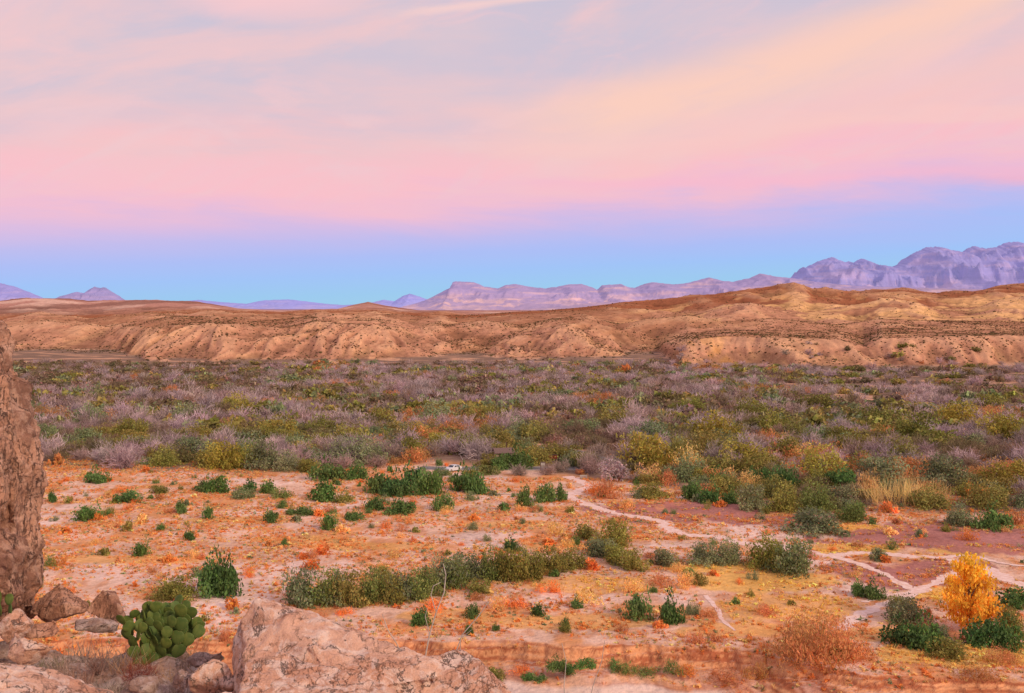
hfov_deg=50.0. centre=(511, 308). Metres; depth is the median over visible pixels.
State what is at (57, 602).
rock
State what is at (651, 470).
russet bush
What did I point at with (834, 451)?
bare mesquite
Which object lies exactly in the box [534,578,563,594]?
russet bush
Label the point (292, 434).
olive mesquite
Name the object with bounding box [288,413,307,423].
brown scrub bush
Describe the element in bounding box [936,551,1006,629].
cottonwood tree
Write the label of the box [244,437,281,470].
spreading mesquite
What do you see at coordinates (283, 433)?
olive mesquite
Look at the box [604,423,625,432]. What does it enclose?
bare mesquite
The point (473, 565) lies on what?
olive shrub
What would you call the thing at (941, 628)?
olive shrub
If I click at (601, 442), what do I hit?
brown scrub bush
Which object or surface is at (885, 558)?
orange shrub
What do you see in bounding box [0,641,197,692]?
rocky hillside
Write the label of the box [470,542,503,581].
olive shrub
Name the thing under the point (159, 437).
olive mesquite
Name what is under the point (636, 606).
evergreen shrub
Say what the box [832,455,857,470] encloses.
rust mesquite
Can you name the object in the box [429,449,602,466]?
kerb
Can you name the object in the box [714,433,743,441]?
olive mesquite
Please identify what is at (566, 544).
russet bush
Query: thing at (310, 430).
brown scrub bush
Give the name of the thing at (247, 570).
russet bush
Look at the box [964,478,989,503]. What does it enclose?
russet bush
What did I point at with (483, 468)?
olive shrub
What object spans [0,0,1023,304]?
sky
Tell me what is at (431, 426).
olive mesquite
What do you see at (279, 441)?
bare mesquite
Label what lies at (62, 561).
orange shrub
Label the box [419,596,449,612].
russet bush
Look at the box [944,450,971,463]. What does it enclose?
bare mesquite
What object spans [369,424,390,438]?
olive mesquite
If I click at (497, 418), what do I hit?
bare mesquite
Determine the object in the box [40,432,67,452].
bare mesquite
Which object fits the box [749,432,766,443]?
bare mesquite
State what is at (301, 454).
bare mesquite
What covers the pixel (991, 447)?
brown scrub bush
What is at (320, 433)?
olive mesquite
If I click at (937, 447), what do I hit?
brown scrub bush
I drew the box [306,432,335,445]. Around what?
olive mesquite
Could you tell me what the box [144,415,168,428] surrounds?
bare mesquite
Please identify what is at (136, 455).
bare mesquite
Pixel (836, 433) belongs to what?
olive mesquite
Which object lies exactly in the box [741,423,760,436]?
brown scrub bush
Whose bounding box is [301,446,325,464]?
olive mesquite
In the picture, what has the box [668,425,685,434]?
olive mesquite
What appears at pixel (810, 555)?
orange shrub
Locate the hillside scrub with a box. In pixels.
[2,283,1023,366]
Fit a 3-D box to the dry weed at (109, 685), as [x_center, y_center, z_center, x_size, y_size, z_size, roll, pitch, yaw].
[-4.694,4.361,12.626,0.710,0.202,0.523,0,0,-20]
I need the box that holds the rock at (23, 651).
[7,632,54,664]
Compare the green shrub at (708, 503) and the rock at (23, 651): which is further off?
the green shrub at (708, 503)
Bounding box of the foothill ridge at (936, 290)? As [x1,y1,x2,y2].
[520,288,983,309]
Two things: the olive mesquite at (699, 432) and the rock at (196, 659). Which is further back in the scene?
the olive mesquite at (699, 432)
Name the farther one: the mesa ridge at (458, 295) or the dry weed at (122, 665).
the mesa ridge at (458, 295)
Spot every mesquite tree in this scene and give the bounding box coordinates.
[569,451,603,466]
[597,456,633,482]
[615,429,678,467]
[666,439,698,461]
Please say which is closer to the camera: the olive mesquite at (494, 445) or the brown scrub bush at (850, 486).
the brown scrub bush at (850, 486)
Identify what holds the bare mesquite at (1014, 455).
on the ground at (34, 316)
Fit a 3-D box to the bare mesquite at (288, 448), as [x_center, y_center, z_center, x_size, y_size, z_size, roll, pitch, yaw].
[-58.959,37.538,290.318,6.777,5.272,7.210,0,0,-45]
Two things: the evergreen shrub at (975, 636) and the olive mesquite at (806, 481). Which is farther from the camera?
the olive mesquite at (806, 481)
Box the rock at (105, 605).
[87,590,125,621]
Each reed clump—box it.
[853,483,886,504]
[854,476,910,501]
[864,476,917,507]
[884,471,931,496]
[891,479,949,504]
[907,482,959,502]
[908,477,951,500]
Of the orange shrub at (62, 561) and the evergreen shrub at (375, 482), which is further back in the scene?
the evergreen shrub at (375, 482)
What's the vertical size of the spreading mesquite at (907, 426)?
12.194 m
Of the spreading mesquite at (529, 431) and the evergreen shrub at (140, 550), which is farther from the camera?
the spreading mesquite at (529, 431)
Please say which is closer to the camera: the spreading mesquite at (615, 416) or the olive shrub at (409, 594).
the olive shrub at (409, 594)
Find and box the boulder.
[232,598,510,692]
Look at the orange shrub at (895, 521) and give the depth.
203.72 m
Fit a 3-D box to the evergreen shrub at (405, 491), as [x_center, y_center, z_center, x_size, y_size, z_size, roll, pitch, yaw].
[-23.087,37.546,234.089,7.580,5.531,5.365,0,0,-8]
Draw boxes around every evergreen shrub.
[47,489,57,502]
[70,499,106,521]
[83,464,112,483]
[112,486,143,503]
[131,534,150,556]
[175,498,187,513]
[183,525,195,540]
[191,479,208,491]
[196,544,237,589]
[196,556,224,598]
[200,501,214,519]
[202,473,230,493]
[210,551,244,598]
[238,477,256,492]
[258,478,278,493]
[262,505,278,523]
[280,536,288,545]
[285,505,299,515]
[295,504,313,516]
[305,452,347,480]
[306,475,338,501]
[319,505,338,529]
[343,463,367,479]
[344,506,365,520]
[361,464,388,494]
[363,495,385,510]
[378,465,412,497]
[381,491,416,515]
[390,474,421,495]
[402,459,426,484]
[409,604,433,626]
[414,465,448,495]
[429,492,454,511]
[449,459,473,492]
[462,603,481,619]
[463,461,491,494]
[464,623,473,635]
[490,454,509,470]
[491,623,499,631]
[499,442,537,469]
[501,534,522,551]
[515,483,534,506]
[530,602,545,616]
[531,482,555,502]
[554,482,567,501]
[570,594,584,608]
[622,581,656,621]
[648,582,657,592]
[658,585,685,625]
[680,473,703,499]
[697,481,720,503]
[708,464,727,481]
[721,484,739,503]
[747,465,769,483]
[767,462,804,488]
[824,461,855,485]
[850,575,867,597]
[862,576,888,600]
[876,612,922,650]
[894,606,950,652]
[955,616,1013,649]
[968,497,1013,532]
[985,612,1023,653]
[994,585,1023,610]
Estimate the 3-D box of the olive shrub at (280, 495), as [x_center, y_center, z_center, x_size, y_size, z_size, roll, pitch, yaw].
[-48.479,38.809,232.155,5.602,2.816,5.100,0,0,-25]
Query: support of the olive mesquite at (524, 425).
on the ground at (34, 316)
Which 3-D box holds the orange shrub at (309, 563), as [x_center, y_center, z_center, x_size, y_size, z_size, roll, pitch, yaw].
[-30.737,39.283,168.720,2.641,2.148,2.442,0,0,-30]
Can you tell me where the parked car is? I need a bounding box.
[444,464,461,470]
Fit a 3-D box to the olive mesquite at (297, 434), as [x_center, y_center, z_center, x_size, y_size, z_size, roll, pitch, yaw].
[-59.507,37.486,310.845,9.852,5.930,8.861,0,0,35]
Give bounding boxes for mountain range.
[791,242,1023,288]
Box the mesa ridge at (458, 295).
[399,274,965,309]
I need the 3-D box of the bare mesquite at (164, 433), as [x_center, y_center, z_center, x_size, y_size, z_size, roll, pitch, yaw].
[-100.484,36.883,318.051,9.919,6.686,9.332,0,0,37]
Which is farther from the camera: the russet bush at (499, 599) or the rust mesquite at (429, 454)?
the rust mesquite at (429, 454)
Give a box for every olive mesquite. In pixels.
[57,438,85,451]
[59,432,83,445]
[89,425,112,436]
[102,425,120,435]
[104,436,119,447]
[109,429,136,439]
[111,437,129,447]
[122,434,143,441]
[130,430,151,440]
[134,420,155,431]
[134,456,153,464]
[139,435,161,445]
[142,440,169,457]
[153,426,184,438]
[156,441,193,458]
[168,427,195,438]
[168,443,198,462]
[183,426,210,438]
[184,422,211,431]
[188,424,214,437]
[192,443,223,467]
[211,422,239,436]
[220,419,247,429]
[230,422,248,430]
[232,441,275,467]
[233,430,269,444]
[238,427,268,441]
[249,415,271,427]
[252,419,284,440]
[268,428,298,437]
[283,430,305,439]
[284,431,306,443]
[285,432,311,447]
[285,440,312,449]
[295,445,319,464]
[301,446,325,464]
[305,427,336,439]
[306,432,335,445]
[331,421,363,435]
[334,455,358,466]
[335,433,367,444]
[336,424,371,437]
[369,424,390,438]
[369,428,392,440]
[371,416,389,429]
[381,418,406,428]
[382,431,411,444]
[383,422,402,431]
[384,426,417,438]
[393,419,408,431]
[403,420,430,438]
[405,421,432,435]
[425,431,454,452]
[426,419,443,429]
[436,425,458,435]
[443,425,471,435]
[489,440,515,453]
[500,437,529,449]
[504,413,528,428]
[507,423,525,437]
[510,434,521,442]
[516,419,536,430]
[516,442,557,465]
[539,441,565,460]
[555,442,582,459]
[620,460,641,473]
[634,469,665,484]
[642,448,676,470]
[660,463,684,480]
[664,430,687,443]
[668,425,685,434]
[669,435,697,445]
[684,431,707,441]
[685,426,712,436]
[685,474,711,489]
[687,429,715,446]
[688,445,711,459]
[692,464,718,480]
[696,430,732,444]
[700,449,741,473]
[711,427,736,437]
[713,438,742,450]
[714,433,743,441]
[721,469,737,477]
[730,454,770,474]
[733,431,760,448]
[736,423,752,433]
[737,451,778,465]
[740,447,775,468]
[754,477,769,486]
[756,461,781,474]
[759,455,786,465]
[768,426,797,436]
[774,460,802,475]
[782,418,806,434]
[791,425,829,439]
[792,475,828,490]
[794,427,820,440]
[803,422,833,437]
[808,468,837,485]
[821,421,856,438]
[822,425,849,439]
[823,463,855,476]
[826,495,844,508]
[833,497,866,510]
[843,447,875,468]
[853,488,881,498]
[854,489,879,500]
[856,468,892,487]
[858,429,873,436]
[867,421,895,431]
[867,428,882,438]
[868,426,888,436]
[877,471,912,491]
[878,431,909,443]
[883,481,910,492]
[884,454,904,465]
[904,425,938,442]
[911,431,943,446]
[924,480,948,491]
[933,431,950,438]
[948,477,984,496]
[949,471,986,489]
[958,431,986,444]
[978,480,1010,490]
[980,485,1008,502]
[982,473,1019,496]
[1008,489,1023,508]
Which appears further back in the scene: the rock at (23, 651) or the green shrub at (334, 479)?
the green shrub at (334, 479)
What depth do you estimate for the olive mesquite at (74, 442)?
307.94 m
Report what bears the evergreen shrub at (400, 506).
on the ground at (34, 316)
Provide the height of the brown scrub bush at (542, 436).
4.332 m
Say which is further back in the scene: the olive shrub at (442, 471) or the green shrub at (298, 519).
the olive shrub at (442, 471)
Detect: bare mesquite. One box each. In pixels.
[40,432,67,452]
[41,443,56,459]
[48,421,79,431]
[60,438,80,453]
[67,446,92,460]
[86,438,124,462]
[88,448,107,459]
[101,441,144,469]
[108,444,142,461]
[117,435,145,458]
[133,414,156,423]
[136,432,164,457]
[142,432,168,449]
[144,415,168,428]
[145,426,177,444]
[160,414,178,428]
[161,429,198,444]
[166,411,193,431]
[178,418,202,428]
[180,428,206,439]
[204,425,242,444]
[208,418,239,439]
[262,434,289,449]
[263,432,285,443]
[279,440,308,453]
[279,445,298,452]
[282,443,315,464]
[310,453,335,466]
[311,433,339,445]
[317,435,354,455]
[326,434,356,462]
[330,452,356,469]
[342,431,373,446]
[350,443,371,463]
[354,414,381,430]
[358,412,381,423]
[362,452,388,467]
[367,436,392,455]
[376,433,405,459]
[388,444,408,458]
[394,422,422,446]
[422,439,445,456]
[432,411,456,426]
[433,433,469,454]
[440,436,463,455]
[458,432,493,460]
[458,443,479,457]
[459,418,478,430]
[459,424,481,435]
[463,425,497,446]
[483,411,516,431]
[499,412,515,423]
[572,445,608,471]
[591,422,603,432]
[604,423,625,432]
[607,423,633,438]
[609,420,629,428]
[614,438,634,452]
[619,412,644,424]
[627,414,655,429]
[631,468,652,478]
[645,428,674,443]
[658,411,680,426]
[662,428,694,441]
[684,413,707,426]
[698,438,726,459]
[712,443,736,459]
[723,450,745,466]
[735,432,768,446]
[738,423,761,432]
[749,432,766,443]
[751,442,781,451]
[754,437,766,446]
[761,435,776,444]
[770,447,788,463]
[777,428,804,447]
[779,455,805,468]
[797,424,826,449]
[814,449,849,463]
[818,445,845,460]
[822,414,852,426]
[824,435,839,449]
[835,417,853,428]
[840,435,888,457]
[847,421,875,433]
[853,437,892,456]
[854,470,882,483]
[865,447,886,459]
[871,440,904,454]
[873,449,893,457]
[875,427,909,445]
[878,432,908,449]
[880,447,920,462]
[895,446,926,458]
[912,419,939,429]
[913,439,938,451]
[918,447,938,461]
[922,446,938,455]
[933,423,959,437]
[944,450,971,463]
[948,447,982,464]
[949,420,968,432]
[951,425,979,438]
[958,442,985,459]
[961,416,990,431]
[965,426,989,442]
[979,457,999,468]
[986,436,1002,444]
[992,448,1014,462]
[993,433,1010,442]
[994,436,1022,456]
[1004,435,1023,459]
[1007,432,1023,443]
[1007,475,1023,491]
[1009,421,1023,440]
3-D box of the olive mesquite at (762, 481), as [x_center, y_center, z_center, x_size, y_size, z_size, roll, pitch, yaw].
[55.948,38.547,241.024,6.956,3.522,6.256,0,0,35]
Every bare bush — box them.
[506,463,530,475]
[536,462,555,474]
[549,458,571,471]
[557,437,583,448]
[577,451,602,474]
[587,439,611,456]
[603,447,625,466]
[606,443,638,464]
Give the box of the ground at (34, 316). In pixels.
[0,282,1023,692]
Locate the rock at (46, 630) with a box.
[25,620,58,638]
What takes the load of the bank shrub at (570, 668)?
on the ground at (34, 316)
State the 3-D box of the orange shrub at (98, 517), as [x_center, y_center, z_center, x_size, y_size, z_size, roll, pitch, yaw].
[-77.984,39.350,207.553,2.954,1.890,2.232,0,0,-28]
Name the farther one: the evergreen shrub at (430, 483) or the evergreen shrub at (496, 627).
the evergreen shrub at (430, 483)
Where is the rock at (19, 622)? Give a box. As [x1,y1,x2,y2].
[0,608,33,643]
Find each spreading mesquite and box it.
[37,419,64,439]
[65,401,111,422]
[71,423,106,441]
[108,414,153,438]
[147,446,186,466]
[166,431,215,453]
[169,402,217,420]
[202,435,250,471]
[220,390,255,407]
[233,436,262,455]
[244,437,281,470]
[258,417,308,436]
[270,449,303,472]
[292,456,320,472]
[302,412,349,432]
[315,434,356,464]
[350,434,390,464]
[356,404,396,426]
[395,431,427,458]
[407,396,455,422]
[425,430,452,446]
[445,429,488,454]
[465,403,504,422]
[470,422,514,443]
[514,437,545,452]
[517,416,557,442]
[558,415,602,433]
[558,448,579,467]
[595,403,635,425]
[628,415,670,437]
[667,396,706,412]
[668,432,708,459]
[670,450,707,482]
[676,409,751,435]
[704,471,747,494]
[718,437,779,460]
[727,395,770,417]
[748,474,798,499]
[752,407,803,433]
[764,433,801,457]
[781,390,841,408]
[784,438,848,475]
[820,481,858,501]
[825,427,879,452]
[844,402,899,426]
[845,450,911,482]
[869,431,926,463]
[881,405,963,446]
[908,447,971,484]
[932,400,992,423]
[950,475,1011,511]
[973,408,1023,442]
[974,456,1023,485]
[975,390,1014,408]
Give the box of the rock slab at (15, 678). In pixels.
[0,663,113,692]
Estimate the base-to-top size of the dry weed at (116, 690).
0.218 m
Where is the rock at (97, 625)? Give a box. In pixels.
[75,617,118,632]
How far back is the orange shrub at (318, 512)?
211.07 m
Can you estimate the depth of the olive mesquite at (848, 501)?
217.59 m
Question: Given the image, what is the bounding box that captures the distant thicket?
[12,341,1023,442]
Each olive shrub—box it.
[143,582,174,602]
[147,483,171,494]
[154,571,204,601]
[231,485,258,499]
[269,486,294,498]
[278,562,324,610]
[300,565,346,608]
[321,563,357,607]
[329,566,377,607]
[332,489,355,502]
[358,562,392,603]
[365,568,411,607]
[380,567,422,604]
[399,564,436,601]
[411,564,447,597]
[425,552,469,589]
[432,466,450,475]
[435,557,478,590]
[446,547,486,582]
[462,467,476,476]
[466,576,490,594]
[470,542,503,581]
[472,451,498,466]
[475,464,500,475]
[487,539,533,582]
[489,666,506,681]
[520,547,547,582]
[541,542,571,574]
[557,543,593,571]
[571,520,598,539]
[578,534,616,558]
[587,512,635,547]
[601,540,643,566]
[617,546,652,571]
[632,479,669,500]
[650,545,683,567]
[683,537,728,567]
[712,533,743,566]
[736,482,772,511]
[739,528,787,572]
[761,533,814,578]
[768,480,803,513]
[775,502,854,537]
[796,478,842,513]
[813,639,850,660]
[832,499,866,523]
[880,592,936,625]
[881,592,915,609]
[906,483,955,510]
[917,635,975,664]
[926,621,958,644]
[941,501,979,526]
[992,600,1023,637]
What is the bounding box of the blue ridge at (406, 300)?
[191,294,426,308]
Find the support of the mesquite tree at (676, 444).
on the ground at (34, 316)
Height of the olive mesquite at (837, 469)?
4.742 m
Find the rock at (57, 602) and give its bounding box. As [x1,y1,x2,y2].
[33,584,88,621]
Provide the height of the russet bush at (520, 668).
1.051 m
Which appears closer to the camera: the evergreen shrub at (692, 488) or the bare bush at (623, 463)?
the evergreen shrub at (692, 488)
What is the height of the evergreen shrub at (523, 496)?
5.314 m
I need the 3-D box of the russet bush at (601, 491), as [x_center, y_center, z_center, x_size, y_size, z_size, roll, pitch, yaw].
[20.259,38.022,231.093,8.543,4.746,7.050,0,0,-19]
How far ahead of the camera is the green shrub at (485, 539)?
188.46 m
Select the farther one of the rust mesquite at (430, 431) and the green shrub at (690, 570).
the rust mesquite at (430, 431)
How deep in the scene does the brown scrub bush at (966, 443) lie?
307.92 m
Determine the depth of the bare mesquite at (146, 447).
292.82 m
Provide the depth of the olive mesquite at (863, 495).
227.21 m
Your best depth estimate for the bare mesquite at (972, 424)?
339.24 m
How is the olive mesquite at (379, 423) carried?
on the ground at (34, 316)
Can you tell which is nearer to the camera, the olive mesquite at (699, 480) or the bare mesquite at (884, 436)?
the olive mesquite at (699, 480)
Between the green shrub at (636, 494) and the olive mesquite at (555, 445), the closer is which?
the green shrub at (636, 494)
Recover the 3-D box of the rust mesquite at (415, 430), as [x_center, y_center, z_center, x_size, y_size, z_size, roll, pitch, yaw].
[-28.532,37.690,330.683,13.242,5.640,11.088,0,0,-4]
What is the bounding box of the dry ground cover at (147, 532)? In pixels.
[24,454,1023,692]
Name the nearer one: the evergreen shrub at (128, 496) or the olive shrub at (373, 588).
the olive shrub at (373, 588)
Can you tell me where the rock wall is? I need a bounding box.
[0,320,48,621]
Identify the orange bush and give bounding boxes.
[47,452,64,464]
[262,539,272,546]
[618,363,631,371]
[877,500,899,513]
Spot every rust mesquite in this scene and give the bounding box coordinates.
[34,401,51,412]
[46,405,70,412]
[99,408,117,419]
[163,384,178,390]
[386,455,405,463]
[397,447,432,462]
[400,406,412,415]
[401,446,431,461]
[407,425,430,437]
[418,427,443,440]
[427,413,457,421]
[437,421,466,430]
[438,418,466,426]
[461,405,483,417]
[472,417,496,430]
[474,410,496,424]
[592,393,615,403]
[637,461,661,474]
[689,460,732,477]
[699,482,725,493]
[737,381,758,390]
[749,427,777,438]
[757,430,788,438]
[768,442,800,458]
[802,446,838,461]
[807,440,842,453]
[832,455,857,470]
[881,475,920,485]
[890,461,915,479]
[892,467,923,480]
[893,456,925,470]
[894,455,928,469]
[910,470,921,483]
[911,480,940,489]
[915,455,954,470]
[965,464,983,472]
[977,456,1008,470]
[982,405,1005,417]
[1000,456,1023,470]
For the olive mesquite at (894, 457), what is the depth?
275.94 m
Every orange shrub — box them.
[51,556,66,565]
[57,526,72,534]
[62,585,76,592]
[89,537,99,544]
[91,512,107,520]
[113,485,127,492]
[120,502,135,509]
[132,581,139,586]
[133,512,148,524]
[140,466,149,471]
[148,566,158,572]
[155,493,166,500]
[161,552,178,562]
[162,505,176,513]
[216,534,225,542]
[224,595,240,609]
[296,552,308,559]
[303,558,320,569]
[306,549,321,558]
[309,542,329,554]
[313,508,328,516]
[321,503,338,511]
[335,524,350,531]
[386,546,401,558]
[396,531,405,537]
[397,524,409,532]
[406,536,417,542]
[407,496,418,503]
[437,503,454,513]
[467,513,480,520]
[511,475,520,482]
[514,501,526,511]
[528,505,541,511]
[542,537,556,545]
[560,533,570,538]
[575,468,584,474]
[584,557,600,570]
[614,623,628,633]
[643,548,654,558]
[652,618,668,628]
[663,491,675,497]
[669,562,687,573]
[680,582,688,589]
[706,570,720,575]
[707,630,727,644]
[712,500,727,507]
[807,550,815,559]
[835,522,845,531]
[849,569,860,577]
[851,538,865,547]
[878,554,891,562]
[882,525,898,534]
[891,518,902,524]
[923,608,932,615]
[1001,526,1011,532]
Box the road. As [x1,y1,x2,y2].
[416,447,613,469]
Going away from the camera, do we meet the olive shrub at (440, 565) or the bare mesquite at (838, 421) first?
the olive shrub at (440, 565)
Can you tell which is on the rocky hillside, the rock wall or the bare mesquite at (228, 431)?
the rock wall
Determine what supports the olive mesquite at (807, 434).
on the ground at (34, 316)
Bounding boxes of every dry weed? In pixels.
[36,650,79,668]
[44,656,95,674]
[57,633,117,663]
[59,657,103,684]
[74,645,147,674]
[76,650,112,675]
[92,678,130,692]
[95,678,125,690]
[102,651,153,678]
[117,649,147,684]
[137,645,160,677]
[144,661,190,682]
[159,673,192,692]
[168,639,207,671]
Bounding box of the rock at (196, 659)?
[186,652,223,667]
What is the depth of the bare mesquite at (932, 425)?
336.41 m
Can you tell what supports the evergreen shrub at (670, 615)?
on the ground at (34, 316)
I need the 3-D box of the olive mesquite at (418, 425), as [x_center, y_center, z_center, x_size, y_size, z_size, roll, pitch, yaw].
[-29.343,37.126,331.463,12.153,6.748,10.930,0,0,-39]
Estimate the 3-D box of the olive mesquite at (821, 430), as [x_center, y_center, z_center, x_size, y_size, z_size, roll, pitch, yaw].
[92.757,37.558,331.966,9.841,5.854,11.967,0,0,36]
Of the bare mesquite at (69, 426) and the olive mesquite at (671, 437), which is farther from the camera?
the bare mesquite at (69, 426)
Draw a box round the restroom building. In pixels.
[492,442,514,457]
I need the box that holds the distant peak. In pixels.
[57,287,124,300]
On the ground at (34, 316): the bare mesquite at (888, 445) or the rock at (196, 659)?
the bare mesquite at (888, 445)
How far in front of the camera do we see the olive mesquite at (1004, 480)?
236.29 m
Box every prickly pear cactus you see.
[0,592,13,615]
[116,595,204,664]
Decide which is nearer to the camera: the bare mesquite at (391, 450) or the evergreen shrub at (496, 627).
the evergreen shrub at (496, 627)
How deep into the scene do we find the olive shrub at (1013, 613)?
134.45 m
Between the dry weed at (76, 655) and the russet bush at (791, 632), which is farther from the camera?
the russet bush at (791, 632)
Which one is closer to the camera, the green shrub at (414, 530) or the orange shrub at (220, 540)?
the orange shrub at (220, 540)
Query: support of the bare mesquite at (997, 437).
on the ground at (34, 316)
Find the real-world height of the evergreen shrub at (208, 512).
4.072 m
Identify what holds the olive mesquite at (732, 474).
on the ground at (34, 316)
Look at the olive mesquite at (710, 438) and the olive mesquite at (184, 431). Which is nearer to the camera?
the olive mesquite at (710, 438)
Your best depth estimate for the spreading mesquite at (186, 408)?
383.01 m
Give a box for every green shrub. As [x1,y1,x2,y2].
[44,555,57,566]
[63,495,72,502]
[97,547,110,555]
[99,506,114,515]
[109,497,117,503]
[119,518,132,531]
[155,523,165,530]
[182,499,192,505]
[191,565,200,577]
[201,614,210,621]
[229,606,239,614]
[276,498,287,508]
[291,515,301,522]
[330,477,337,484]
[377,565,394,580]
[382,493,390,504]
[412,526,420,532]
[435,458,443,465]
[446,474,455,482]
[464,491,477,500]
[466,520,477,530]
[478,534,491,541]
[489,489,497,495]
[497,501,510,510]
[548,568,559,576]
[558,620,571,632]
[565,506,574,512]
[571,535,580,545]
[629,488,644,498]
[681,565,697,578]
[684,598,701,615]
[690,493,702,501]
[690,572,710,586]
[702,499,712,508]
[708,536,717,545]
[729,596,740,604]
[746,569,759,580]
[746,588,754,597]
[754,508,767,518]
[761,506,770,513]
[786,599,796,605]
[808,523,822,532]
[866,516,876,524]
[868,547,886,562]
[882,537,900,549]
[914,528,927,536]
[939,521,950,531]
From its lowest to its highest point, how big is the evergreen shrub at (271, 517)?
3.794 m
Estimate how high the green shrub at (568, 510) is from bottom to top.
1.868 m
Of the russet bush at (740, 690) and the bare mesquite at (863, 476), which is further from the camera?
the bare mesquite at (863, 476)
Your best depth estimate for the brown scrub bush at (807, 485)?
225.91 m
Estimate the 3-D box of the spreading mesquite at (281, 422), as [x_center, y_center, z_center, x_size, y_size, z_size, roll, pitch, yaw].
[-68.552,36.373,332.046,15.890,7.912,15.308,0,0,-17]
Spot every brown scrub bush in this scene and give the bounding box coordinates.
[44,452,65,461]
[49,444,75,458]
[56,425,76,440]
[65,439,89,452]
[84,437,109,451]
[94,457,112,465]
[117,413,141,426]
[132,436,149,450]
[156,423,175,432]
[240,418,256,427]
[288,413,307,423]
[295,421,308,431]
[301,424,314,436]
[302,441,331,456]
[307,421,330,434]
[309,442,330,452]
[520,435,534,443]
[521,416,541,427]
[538,430,557,438]
[538,433,554,443]
[541,412,566,423]
[542,432,569,444]
[547,427,564,441]
[559,430,586,441]
[562,417,590,434]
[571,433,600,448]
[572,428,599,438]
[585,430,612,444]
[588,416,614,428]
[592,437,610,447]
[594,428,610,438]
[599,424,614,438]
[605,441,618,449]
[607,424,626,442]
[615,433,632,443]
[627,453,646,466]
[673,425,696,433]
[734,469,748,478]
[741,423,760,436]
[769,422,795,431]
[791,482,817,501]
[792,467,808,481]
[802,471,830,486]
[832,481,859,494]
[855,497,873,505]
[879,491,909,503]
[910,433,932,446]
[926,477,957,489]
[932,440,947,450]
[935,442,955,456]
[943,439,967,448]
[944,435,969,442]
[953,456,980,466]
[960,455,981,469]
[961,437,980,449]
[964,441,985,453]
[973,445,1006,460]
[981,444,1004,456]
[982,436,1006,448]
[982,444,1000,452]
[993,442,1019,454]
[1001,438,1023,446]
[1008,484,1023,502]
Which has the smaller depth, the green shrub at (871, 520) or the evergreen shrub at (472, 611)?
the evergreen shrub at (472, 611)
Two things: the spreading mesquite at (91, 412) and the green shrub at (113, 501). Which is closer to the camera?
the green shrub at (113, 501)
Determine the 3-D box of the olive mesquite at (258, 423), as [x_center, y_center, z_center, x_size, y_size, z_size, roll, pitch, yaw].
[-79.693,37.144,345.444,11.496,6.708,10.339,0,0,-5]
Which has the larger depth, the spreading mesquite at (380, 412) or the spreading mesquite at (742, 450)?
the spreading mesquite at (380, 412)
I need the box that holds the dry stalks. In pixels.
[382,564,604,692]
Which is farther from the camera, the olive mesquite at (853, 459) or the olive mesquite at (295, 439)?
the olive mesquite at (295, 439)
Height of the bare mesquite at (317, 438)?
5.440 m
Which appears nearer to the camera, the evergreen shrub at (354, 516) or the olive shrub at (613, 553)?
the olive shrub at (613, 553)
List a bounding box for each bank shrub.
[520,671,537,681]
[533,672,547,683]
[545,654,565,672]
[560,659,576,675]
[574,657,597,669]
[602,657,622,673]
[620,660,638,675]
[633,664,658,678]
[659,658,686,674]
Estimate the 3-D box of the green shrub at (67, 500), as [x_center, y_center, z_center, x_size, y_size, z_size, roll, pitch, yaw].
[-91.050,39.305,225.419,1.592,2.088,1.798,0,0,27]
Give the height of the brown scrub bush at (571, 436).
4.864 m
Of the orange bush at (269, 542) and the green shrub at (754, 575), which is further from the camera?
the orange bush at (269, 542)
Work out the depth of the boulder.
11.39 m
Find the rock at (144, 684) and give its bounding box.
[128,675,158,692]
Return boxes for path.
[564,476,1023,586]
[703,595,734,630]
[828,555,920,591]
[831,566,956,629]
[861,591,917,601]
[941,554,1023,565]
[988,575,1023,587]
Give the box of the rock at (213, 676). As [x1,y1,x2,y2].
[188,659,233,692]
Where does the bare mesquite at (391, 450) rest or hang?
on the ground at (34, 316)
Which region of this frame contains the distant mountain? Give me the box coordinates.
[0,283,41,300]
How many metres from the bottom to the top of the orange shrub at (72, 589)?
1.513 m
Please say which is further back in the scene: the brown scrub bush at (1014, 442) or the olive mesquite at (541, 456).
the brown scrub bush at (1014, 442)
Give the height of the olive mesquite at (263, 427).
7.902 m
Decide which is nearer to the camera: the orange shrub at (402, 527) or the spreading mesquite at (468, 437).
the orange shrub at (402, 527)
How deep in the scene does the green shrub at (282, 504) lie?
219.38 m
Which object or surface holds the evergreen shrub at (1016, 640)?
on the ground at (34, 316)
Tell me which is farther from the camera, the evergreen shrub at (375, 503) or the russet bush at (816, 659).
the evergreen shrub at (375, 503)
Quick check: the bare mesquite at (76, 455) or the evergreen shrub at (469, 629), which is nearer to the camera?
the evergreen shrub at (469, 629)
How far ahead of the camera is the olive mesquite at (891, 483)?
237.68 m
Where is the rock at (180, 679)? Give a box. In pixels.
[171,669,190,692]
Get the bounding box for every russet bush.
[187,549,200,557]
[219,624,230,642]
[242,561,255,577]
[334,606,356,616]
[380,520,393,528]
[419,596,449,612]
[461,590,485,601]
[487,592,507,610]
[497,594,527,607]
[505,663,533,675]
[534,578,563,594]
[546,521,566,536]
[557,537,574,546]
[568,588,607,604]
[583,479,606,495]
[587,477,627,499]
[610,660,646,676]
[619,496,638,507]
[621,578,646,593]
[634,462,660,475]
[646,572,680,588]
[652,468,678,486]
[669,438,707,464]
[673,570,697,588]
[673,663,702,678]
[683,629,706,643]
[698,607,719,619]
[700,662,744,687]
[716,464,734,477]
[722,682,752,692]
[735,468,767,487]
[739,661,774,682]
[751,602,777,618]
[757,610,821,664]
[770,603,860,675]
[780,453,806,474]
[786,439,816,458]
[791,602,854,646]
[827,615,879,665]
[844,450,871,470]
[856,462,879,492]
[952,526,980,541]
[954,658,1004,683]
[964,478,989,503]
[981,642,1021,667]
[1008,506,1023,524]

